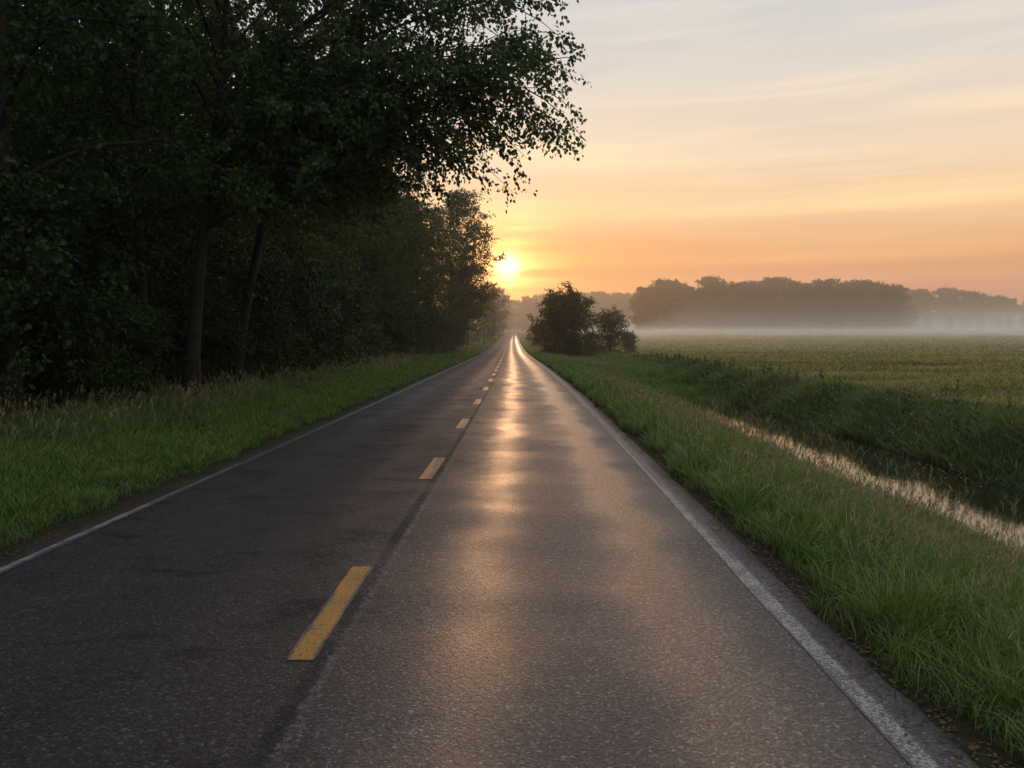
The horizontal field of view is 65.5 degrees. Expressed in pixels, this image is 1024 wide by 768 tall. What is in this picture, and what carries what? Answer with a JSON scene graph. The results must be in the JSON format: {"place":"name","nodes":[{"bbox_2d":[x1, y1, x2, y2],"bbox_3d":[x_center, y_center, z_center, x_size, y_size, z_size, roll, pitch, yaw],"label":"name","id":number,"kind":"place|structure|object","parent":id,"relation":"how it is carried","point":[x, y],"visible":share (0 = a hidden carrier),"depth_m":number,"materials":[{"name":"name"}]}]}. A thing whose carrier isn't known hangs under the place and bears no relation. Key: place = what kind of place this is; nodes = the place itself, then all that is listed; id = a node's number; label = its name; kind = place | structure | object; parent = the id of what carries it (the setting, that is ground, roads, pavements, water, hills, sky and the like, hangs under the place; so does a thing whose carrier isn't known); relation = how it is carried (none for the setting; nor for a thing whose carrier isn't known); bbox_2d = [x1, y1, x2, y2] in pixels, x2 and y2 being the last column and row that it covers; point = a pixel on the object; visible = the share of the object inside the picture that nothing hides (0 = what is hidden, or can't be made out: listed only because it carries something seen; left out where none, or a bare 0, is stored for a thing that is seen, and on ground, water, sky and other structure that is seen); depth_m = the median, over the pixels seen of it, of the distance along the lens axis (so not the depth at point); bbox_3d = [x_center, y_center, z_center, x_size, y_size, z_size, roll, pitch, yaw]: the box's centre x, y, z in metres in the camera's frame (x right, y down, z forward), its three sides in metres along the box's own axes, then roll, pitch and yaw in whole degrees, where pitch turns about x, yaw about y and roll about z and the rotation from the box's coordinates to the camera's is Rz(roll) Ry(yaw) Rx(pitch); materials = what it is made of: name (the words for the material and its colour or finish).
{"place":"outdoors","nodes":[
{"label":"outdoors","id":0,"kind":"place"},
{"bbox_2d":[0,339,497,548],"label":"verge grass","id":1,"kind":"structure","parent":0,"point":[139,435],"depth_m":14.72,"materials":[{"name":"green plant"}]},
{"bbox_2d":[0,332,978,767],"bbox_3d":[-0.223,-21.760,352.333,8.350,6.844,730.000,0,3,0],"label":"road","id":2,"kind":"structure","parent":0,"point":[552,580],"depth_m":5.60,"materials":[{"name":"grey asphalt"}]},
{"bbox_2d":[0,337,502,573],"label":"edge line","id":3,"kind":"object","parent":2,"relation":"on","point":[61,543],"visible":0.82,"depth_m":9.70,"materials":[{"name":"white paint"}]},
{"bbox_2d":[286,566,373,659],"bbox_3d":[-1.295,1.635,5.892,0.204,0.002,2.000,0,3,0],"label":"dash","id":4,"kind":"object","parent":2,"relation":"on","point":[315,635],"visible":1,"depth_m":5.63,"materials":[{"name":"yellow paint"}]},
{"bbox_2d":[419,457,445,478],"bbox_3d":[-1.200,1.270,12.130,0.196,0.002,2.002,0,3,1],"label":"dash","id":5,"kind":"object","parent":2,"relation":"on","point":[432,468],"visible":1,"depth_m":12.02,"materials":[{"name":"yellow paint"}]},
{"bbox_2d":[0,400,1016,767],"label":"fallen leaves","id":6,"kind":"object","parent":2,"relation":"on","point":[972,746],"visible":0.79,"depth_m":5.39,"materials":[{"name":"plant"}]},
{"bbox_2d":[517,336,944,767],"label":"edge line","id":7,"kind":"object","parent":2,"relation":"on","point":[893,730],"visible":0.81,"depth_m":5.27,"materials":[{"name":"white paint"}]},
{"bbox_2d":[0,329,1023,767],"bbox_3d":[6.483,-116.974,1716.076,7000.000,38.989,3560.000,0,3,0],"label":"ground","id":8,"kind":"structure","parent":0,"point":[966,733],"depth_m":8.87,"materials":[{"name":"green plant"}]},
{"bbox_2d":[0,257,38,400],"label":"shrub","id":9,"kind":"object","parent":8,"relation":"on","point":[4,297],"visible":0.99,"depth_m":13.05,"materials":[{"name":"green plant"}]},
{"bbox_2d":[0,155,133,394],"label":"shrub","id":10,"kind":"object","parent":8,"relation":"on","point":[8,189],"visible":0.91,"depth_m":14.49,"materials":[{"name":"green plant"}]},
{"bbox_2d":[0,122,149,399],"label":"shrub","id":11,"kind":"object","parent":8,"relation":"on","point":[33,163],"visible":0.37,"depth_m":16.79,"materials":[{"name":"green plant"}]},
{"bbox_2d":[16,222,146,408],"bbox_3d":[-11.646,-1.639,18.939,5.140,5.086,5.021,1,4,18],"label":"shrub","id":12,"kind":"object","parent":8,"relation":"on","point":[96,268],"visible":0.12,"depth_m":19.36,"materials":[{"name":"green plant"}]},
{"bbox_2d":[3,275,166,413],"bbox_3d":[-9.478,-0.748,17.181,3.540,3.483,3.961,-1,3,-15],"label":"shrub","id":13,"kind":"object","parent":8,"relation":"on","point":[85,369],"visible":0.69,"depth_m":17.01,"materials":[{"name":"green plant"}]},
{"bbox_2d":[7,0,165,158],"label":"woodland tree","id":14,"kind":"object","parent":8,"relation":"on","point":[40,76],"visible":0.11,"depth_m":21.70,"materials":[{"name":"green plant"}]},
{"bbox_2d":[9,0,181,202],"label":"woodland tree","id":15,"kind":"object","parent":8,"relation":"on","point":[33,129],"visible":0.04,"depth_m":30.13,"materials":[{"name":"green plant"}]},
{"bbox_2d":[9,139,183,408],"bbox_3d":[-12.454,-2.745,19.760,7.477,7.398,7.303,0,3,-3],"label":"shrub","id":16,"kind":"object","parent":8,"relation":"on","point":[112,217],"visible":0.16,"depth_m":20.72,"materials":[{"name":"green plant"}]},
{"bbox_2d":[9,0,201,381],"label":"woodland tree","id":17,"kind":"object","parent":8,"relation":"on","point":[51,91],"visible":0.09,"depth_m":26.87,"materials":[{"name":"green plant"}]},
{"bbox_2d":[15,1,197,365],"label":"woodland tree","id":18,"kind":"object","parent":8,"relation":"on","point":[48,143],"depth_m":35.95,"materials":[{"name":"green plant"}]},
{"bbox_2d":[0,0,232,415],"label":"roadside tree","id":19,"kind":"object","parent":8,"relation":"on","point":[42,31],"visible":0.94,"depth_m":15.71,"materials":[{"name":"green plant"}]},
{"bbox_2d":[74,300,203,399],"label":"shrub","id":20,"kind":"object","parent":8,"relation":"on","point":[154,342],"visible":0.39,"depth_m":20.15,"materials":[{"name":"green plant"}]},
{"bbox_2d":[15,0,264,371],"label":"woodland tree","id":21,"kind":"object","parent":8,"relation":"on","point":[126,111],"visible":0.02,"depth_m":33.59,"materials":[{"name":"green plant"}]},
{"bbox_2d":[33,176,267,385],"bbox_3d":[-12.064,-2.978,24.718,7.428,7.186,7.522,3,4,39],"label":"shrub","id":22,"kind":"object","parent":8,"relation":"on","point":[166,240],"visible":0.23,"depth_m":24.48,"materials":[{"name":"green plant"}]},
{"bbox_2d":[7,0,307,394],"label":"roadside tree","id":23,"kind":"object","parent":8,"relation":"on","point":[133,89],"visible":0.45,"depth_m":21.27,"materials":[{"name":"green plant"}]},
{"bbox_2d":[88,259,226,386],"bbox_3d":[-11.179,-1.843,24.509,5.281,4.644,4.720,-3,4,-37],"label":"shrub","id":24,"kind":"object","parent":8,"relation":"on","point":[177,282],"visible":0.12,"depth_m":23.85,"materials":[{"name":"green plant"}]},
{"bbox_2d":[78,193,273,377],"bbox_3d":[-13.516,-3.683,30.895,8.024,7.894,8.977,2,4,32],"label":"shrub","id":25,"kind":"object","parent":8,"relation":"on","point":[193,248],"visible":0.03,"depth_m":30.30,"materials":[{"name":"green plant"}]},
{"bbox_2d":[170,320,260,385],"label":"shrub","id":26,"kind":"object","parent":8,"relation":"on","point":[229,333],"visible":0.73,"depth_m":23.98,"materials":[{"name":"green plant"}]},
{"bbox_2d":[129,23,303,344],"bbox_3d":[-16.355,-10.140,42.254,10.328,18.894,9.982,-3,5,-43],"label":"woodland tree","id":27,"kind":"object","parent":8,"relation":"on","point":[214,84],"visible":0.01,"depth_m":42.02,"materials":[{"name":"green plant"}]},
{"bbox_2d":[124,0,342,365],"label":"roadside tree","id":28,"kind":"object","parent":8,"relation":"on","point":[210,4],"visible":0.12,"depth_m":31.97,"materials":[{"name":"green plant"}]},
{"bbox_2d":[158,7,353,285],"bbox_3d":[-11.923,-9.349,39.140,10.557,17.844,10.100,-1,4,-19],"label":"roadside tree","id":29,"kind":"object","parent":8,"relation":"on","point":[273,244],"visible":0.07,"depth_m":40.01,"materials":[{"name":"green plant"}]},
{"bbox_2d":[209,247,348,379],"bbox_3d":[-9.169,-2.356,30.305,5.571,5.390,5.642,-3,4,-37],"label":"shrub","id":30,"kind":"object","parent":8,"relation":"on","point":[288,276],"visible":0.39,"depth_m":29.92,"materials":[{"name":"green plant"}]},
{"bbox_2d":[152,0,420,383],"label":"roadside tree","id":31,"kind":"object","parent":8,"relation":"on","point":[251,279],"visible":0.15,"depth_m":25.34,"materials":[{"name":"green plant"}]},
{"bbox_2d":[263,258,376,372],"bbox_3d":[-9.064,-2.780,35.574,5.803,5.614,5.877,2,4,36],"label":"shrub","id":32,"kind":"object","parent":8,"relation":"on","point":[341,295],"visible":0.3,"depth_m":35.63,"materials":[{"name":"green plant"}]},
{"bbox_2d":[50,0,596,399],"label":"roadside tree","id":33,"kind":"object","parent":8,"relation":"on","point":[323,114],"visible":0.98,"depth_m":20.13,"materials":[{"name":"green plant"}]},
{"bbox_2d":[289,279,371,365],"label":"shrub","id":34,"kind":"object","parent":8,"relation":"on","point":[348,330],"visible":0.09,"depth_m":37.95,"materials":[{"name":"green plant"}]},
{"bbox_2d":[253,90,408,341],"bbox_3d":[-11.589,-9.268,46.840,9.365,16.992,11.088,-3,4,-37],"label":"roadside tree","id":35,"kind":"object","parent":8,"relation":"on","point":[335,232],"visible":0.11,"depth_m":45.99,"materials":[{"name":"green plant"}]},
{"bbox_2d":[309,280,385,365],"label":"shrub","id":36,"kind":"object","parent":8,"relation":"on","point":[364,316],"visible":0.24,"depth_m":42.67,"materials":[{"name":"green plant"}]},
{"bbox_2d":[303,149,405,357],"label":"woodland tree","id":37,"kind":"object","parent":8,"relation":"on","point":[380,273],"visible":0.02,"depth_m":66.35,"materials":[{"name":"green plant"}]},
{"bbox_2d":[290,157,421,360],"bbox_3d":[-11.761,-9.879,54.829,9.494,17.219,10.854,2,4,34],"label":"roadside tree","id":38,"kind":"object","parent":8,"relation":"on","point":[384,266],"visible":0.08,"depth_m":54.72,"materials":[{"name":"green plant"}]},
{"bbox_2d":[324,155,438,360],"bbox_3d":[-11.488,-10.296,62.130,10.346,17.488,9.898,1,3,15],"label":"roadside tree","id":39,"kind":"object","parent":8,"relation":"on","point":[399,207],"visible":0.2,"depth_m":62.76,"materials":[{"name":"green plant"}]},
{"bbox_2d":[353,295,422,359],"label":"shrub","id":40,"kind":"object","parent":8,"relation":"on","point":[387,327],"visible":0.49,"depth_m":55.75,"materials":[{"name":"green plant"}]},
{"bbox_2d":[344,169,438,354],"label":"roadside tree","id":41,"kind":"object","parent":8,"relation":"on","point":[410,249],"visible":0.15,"depth_m":71.28,"materials":[{"name":"green plant"}]},
{"bbox_2d":[367,171,421,306],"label":"woodland tree","id":42,"kind":"object","parent":8,"relation":"on","point":[397,248],"visible":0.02,"depth_m":78.73,"materials":[{"name":"green plant"}]},
{"bbox_2d":[366,195,461,354],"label":"roadside tree","id":43,"kind":"object","parent":8,"relation":"on","point":[422,292],"visible":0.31,"depth_m":81.05,"materials":[{"name":"green plant"}]},
{"bbox_2d":[390,304,446,355],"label":"shrub","id":44,"kind":"object","parent":8,"relation":"on","point":[425,326],"visible":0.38,"depth_m":72.59,"materials":[{"name":"green plant"}]},
{"bbox_2d":[381,203,462,353],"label":"roadside tree","id":45,"kind":"object","parent":8,"relation":"on","point":[433,260],"visible":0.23,"depth_m":90.59,"materials":[{"name":"green plant"}]},
{"bbox_2d":[413,307,461,353],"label":"shrub","id":46,"kind":"object","parent":8,"relation":"on","point":[437,322],"visible":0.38,"depth_m":82.30,"materials":[{"name":"green plant"}]},
{"bbox_2d":[410,222,468,351],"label":"roadside tree","id":47,"kind":"object","parent":8,"relation":"on","point":[453,293],"visible":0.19,"depth_m":101.48,"materials":[{"name":"green plant"}]},
{"bbox_2d":[428,308,469,352],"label":"shrub","id":48,"kind":"object","parent":8,"relation":"on","point":[449,332],"visible":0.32,"depth_m":94.58,"materials":[{"name":"green plant"}]},
{"bbox_2d":[438,317,477,350],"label":"shrub","id":49,"kind":"object","parent":8,"relation":"on","point":[460,335],"visible":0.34,"depth_m":107.62,"materials":[{"name":"green plant"}]},
{"bbox_2d":[412,188,508,349],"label":"roadside tree","id":50,"kind":"object","parent":8,"relation":"on","point":[469,272],"visible":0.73,"depth_m":110.27,"materials":[{"name":"green plant"}]},
{"bbox_2d":[473,284,500,343],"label":"roadside tree","id":51,"kind":"object","parent":8,"relation":"on","point":[484,325],"visible":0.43,"depth_m":187.54,"materials":[{"name":"green plant"}]},
{"bbox_2d":[476,285,510,341],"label":"roadside tree","id":52,"kind":"object","parent":8,"relation":"on","point":[499,313],"visible":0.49,"depth_m":224.14,"materials":[{"name":"green plant"}]},
{"bbox_2d":[494,285,514,336],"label":"roadside tree","id":53,"kind":"object","parent":8,"relation":"on","point":[507,302],"visible":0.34,"depth_m":328.46,"materials":[{"name":"green plant"}]},
{"bbox_2d":[498,293,519,331],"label":"distant tree","id":54,"kind":"object","parent":8,"relation":"on","point":[510,325],"visible":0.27,"depth_m":638.32,"materials":[{"name":"brown plant"}]},
{"bbox_2d":[513,295,537,331],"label":"distant tree","id":55,"kind":"object","parent":8,"relation":"on","point":[526,305],"visible":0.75,"depth_m":636.32,"materials":[{"name":"brown plant"}]},
{"bbox_2d":[526,294,548,328],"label":"distant tree","id":56,"kind":"object","parent":8,"relation":"on","point":[538,297],"visible":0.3,"depth_m":631.25,"materials":[{"name":"brown plant"}]},
{"bbox_2d":[526,281,602,356],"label":"bush","id":57,"kind":"object","parent":8,"relation":"on","point":[566,313],"visible":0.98,"depth_m":98.26,"materials":[{"name":"green plant"}]},
{"bbox_2d":[577,329,602,354],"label":"bush","id":58,"kind":"object","parent":8,"relation":"on","point":[590,337],"visible":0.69,"depth_m":102.28,"materials":[{"name":"green plant"}]},
{"bbox_2d":[585,291,611,329],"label":"distant tree","id":59,"kind":"object","parent":8,"relation":"on","point":[599,301],"visible":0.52,"depth_m":624.60,"materials":[{"name":"brown plant"}]},
{"bbox_2d":[586,304,633,352],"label":"bush","id":60,"kind":"object","parent":8,"relation":"on","point":[612,328],"visible":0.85,"depth_m":105.01,"materials":[{"name":"green plant"}]},
{"bbox_2d":[606,292,633,328],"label":"distant tree","id":61,"kind":"object","parent":8,"relation":"on","point":[621,300],"visible":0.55,"depth_m":621.23,"materials":[{"name":"brown plant"}]},
{"bbox_2d":[618,329,640,352],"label":"bush","id":62,"kind":"object","parent":8,"relation":"on","point":[630,346],"visible":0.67,"depth_m":108.48,"materials":[{"name":"green plant"}]},
{"bbox_2d":[628,286,660,331],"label":"distant tree","id":63,"kind":"object","parent":8,"relation":"on","point":[647,298],"visible":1,"depth_m":370.88,"materials":[{"name":"brown plant"}]},
{"bbox_2d":[637,291,667,331],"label":"distant tree","id":64,"kind":"object","parent":8,"relation":"on","point":[659,315],"visible":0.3,"depth_m":377.00,"materials":[{"name":"brown plant"}]},
{"bbox_2d":[647,278,687,331],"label":"distant tree","id":65,"kind":"object","parent":8,"relation":"on","point":[669,311],"visible":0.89,"depth_m":374.97,"materials":[{"name":"grey plant"}]},
{"bbox_2d":[667,287,693,331],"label":"distant tree","id":66,"kind":"object","parent":8,"relation":"on","point":[684,291],"visible":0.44,"depth_m":387.73,"materials":[{"name":"brown plant"}]},
{"bbox_2d":[684,290,711,331],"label":"distant tree","id":67,"kind":"object","parent":8,"relation":"on","point":[698,312],"visible":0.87,"depth_m":379.76,"materials":[{"name":"green plant"}]},
{"bbox_2d":[688,281,731,331],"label":"distant tree","id":68,"kind":"object","parent":8,"relation":"on","point":[708,286],"visible":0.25,"depth_m":382.16,"materials":[{"name":"green plant"}]},
{"bbox_2d":[692,274,727,331],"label":"distant tree","id":69,"kind":"object","parent":8,"relation":"on","point":[706,279],"visible":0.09,"depth_m":396.29,"materials":[{"name":"green plant"}]},
{"bbox_2d":[699,281,737,331],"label":"distant tree","id":70,"kind":"object","parent":8,"relation":"on","point":[721,292],"visible":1,"depth_m":374.38,"materials":[{"name":"grey plant"}]},
{"bbox_2d":[722,281,752,331],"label":"distant tree","id":71,"kind":"object","parent":8,"relation":"on","point":[736,320],"visible":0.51,"depth_m":384.85,"materials":[{"name":"green plant"}]},
{"bbox_2d":[730,279,762,331],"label":"distant tree","id":72,"kind":"object","parent":8,"relation":"on","point":[751,297],"visible":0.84,"depth_m":382.50,"materials":[{"name":"green plant"}]},
{"bbox_2d":[747,281,787,331],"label":"distant tree","id":73,"kind":"object","parent":8,"relation":"on","point":[768,285],"visible":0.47,"depth_m":381.33,"materials":[{"name":"green plant"}]},
{"bbox_2d":[755,288,787,331],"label":"distant tree","id":74,"kind":"object","parent":8,"relation":"on","point":[774,318],"visible":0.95,"depth_m":376.86,"materials":[{"name":"green plant"}]},
{"bbox_2d":[520,340,1023,767],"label":"verge grass","id":75,"kind":"structure","parent":8,"relation":"on","point":[947,578],"depth_m":7.61,"materials":[{"name":"green plant"}]},
{"bbox_2d":[770,277,799,331],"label":"distant tree","id":76,"kind":"object","parent":8,"relation":"on","point":[779,280],"visible":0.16,"depth_m":397.39,"materials":[{"name":"green plant"}]},
{"bbox_2d":[776,292,802,331],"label":"distant tree","id":77,"kind":"object","parent":8,"relation":"on","point":[790,321],"visible":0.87,"depth_m":382.39,"materials":[{"name":"green plant"}]},
{"bbox_2d":[779,280,813,331],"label":"distant tree","id":78,"kind":"object","parent":8,"relation":"on","point":[793,286],"visible":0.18,"depth_m":392.26,"materials":[{"name":"green plant"}]},
{"bbox_2d":[573,334,1023,410],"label":"crop foliage","id":79,"kind":"object","parent":8,"relation":"on","point":[987,372],"visible":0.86,"depth_m":70.97,"materials":[{"name":"green plant"}]},
{"bbox_2d":[791,289,815,331],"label":"distant tree","id":80,"kind":"object","parent":8,"relation":"on","point":[804,296],"visible":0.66,"depth_m":385.97,"materials":[{"name":"green plant"}]},
{"bbox_2d":[596,351,1023,491],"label":"bank weeds","id":81,"kind":"object","parent":8,"relation":"on","point":[853,405],"visible":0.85,"depth_m":25.42,"materials":[{"name":"green plant"}]},
{"bbox_2d":[805,284,839,331],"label":"distant tree","id":82,"kind":"object","parent":8,"relation":"on","point":[816,295],"visible":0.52,"depth_m":385.13,"materials":[{"name":"green plant"}]},
{"bbox_2d":[807,278,843,331],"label":"distant tree","id":83,"kind":"object","parent":8,"relation":"on","point":[829,281],"visible":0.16,"depth_m":390.53,"materials":[{"name":"green plant"}]},
{"bbox_2d":[818,283,856,331],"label":"distant tree","id":84,"kind":"object","parent":8,"relation":"on","point":[834,295],"visible":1,"depth_m":375.30,"materials":[{"name":"grey plant"}]},
{"bbox_2d":[822,286,859,331],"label":"distant tree","id":85,"kind":"object","parent":8,"relation":"on","point":[847,289],"visible":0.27,"depth_m":379.18,"materials":[{"name":"green plant"}]},
{"bbox_2d":[838,279,866,331],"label":"distant tree","id":86,"kind":"object","parent":8,"relation":"on","point":[856,283],"visible":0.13,"depth_m":395.11,"materials":[{"name":"green plant"}]},
{"bbox_2d":[693,399,1023,550],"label":"dry weeds","id":87,"kind":"object","parent":8,"relation":"on","point":[890,480],"visible":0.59,"depth_m":17.16,"materials":[{"name":"beige plant"}]},
{"bbox_2d":[847,288,875,331],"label":"distant tree","id":88,"kind":"object","parent":8,"relation":"on","point":[861,297],"visible":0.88,"depth_m":379.88,"materials":[{"name":"green plant"}]},
{"bbox_2d":[859,280,896,331],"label":"distant tree","id":89,"kind":"object","parent":8,"relation":"on","point":[872,285],"visible":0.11,"depth_m":396.34,"materials":[{"name":"green plant"}]},
{"bbox_2d":[867,284,901,331],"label":"distant tree","id":90,"kind":"object","parent":8,"relation":"on","point":[883,294],"visible":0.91,"depth_m":382.44,"materials":[{"name":"green plant"}]},
{"bbox_2d":[886,283,912,331],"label":"distant tree","id":91,"kind":"object","parent":8,"relation":"on","point":[901,291],"visible":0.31,"depth_m":400.21,"materials":[{"name":"green plant"}]},
{"bbox_2d":[901,305,919,330],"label":"distant tree","id":92,"kind":"object","parent":8,"relation":"on","point":[912,312],"visible":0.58,"depth_m":426.25,"materials":[{"name":"green plant"}]},
{"bbox_2d":[903,289,935,330],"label":"distant tree","id":93,"kind":"object","parent":8,"relation":"on","point":[922,302],"visible":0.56,"depth_m":545.68,"materials":[{"name":"green plant"}]},
{"bbox_2d":[915,289,939,329],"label":"distant tree","id":94,"kind":"object","parent":8,"relation":"on","point":[932,307],"visible":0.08,"depth_m":558.98,"materials":[{"name":"green plant"}]},
{"bbox_2d":[931,286,961,329],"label":"distant tree","id":95,"kind":"object","parent":8,"relation":"on","point":[945,303],"visible":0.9,"depth_m":558.13,"materials":[{"name":"green plant"}]},
{"bbox_2d":[952,290,983,330],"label":"distant tree","id":96,"kind":"object","parent":8,"relation":"on","point":[969,300],"visible":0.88,"depth_m":535.53,"materials":[{"name":"green plant"}]},
{"bbox_2d":[970,293,998,328],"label":"distant tree","id":97,"kind":"object","parent":8,"relation":"on","point":[988,304],"visible":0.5,"depth_m":548.44,"materials":[{"name":"green plant"}]},
{"bbox_2d":[986,295,1012,329],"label":"distant tree","id":98,"kind":"object","parent":8,"relation":"on","point":[1001,301],"visible":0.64,"depth_m":548.20,"materials":[{"name":"green plant"}]},
{"bbox_2d":[998,298,1023,328],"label":"distant tree","id":99,"kind":"object","parent":8,"relation":"on","point":[1014,305],"visible":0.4,"depth_m":567.78,"materials":[{"name":"green plant"}]},
{"bbox_2d":[22,0,1023,328],"label":"sky","id":100,"kind":"structure","parent":0,"point":[736,141],"materials":[{"name":"orange"}]},
{"bbox_2d":[676,395,1023,553],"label":"water","id":101,"kind":"structure","parent":0,"point":[986,496],"depth_m":19.55,"materials":[{"name":"black liquid"}]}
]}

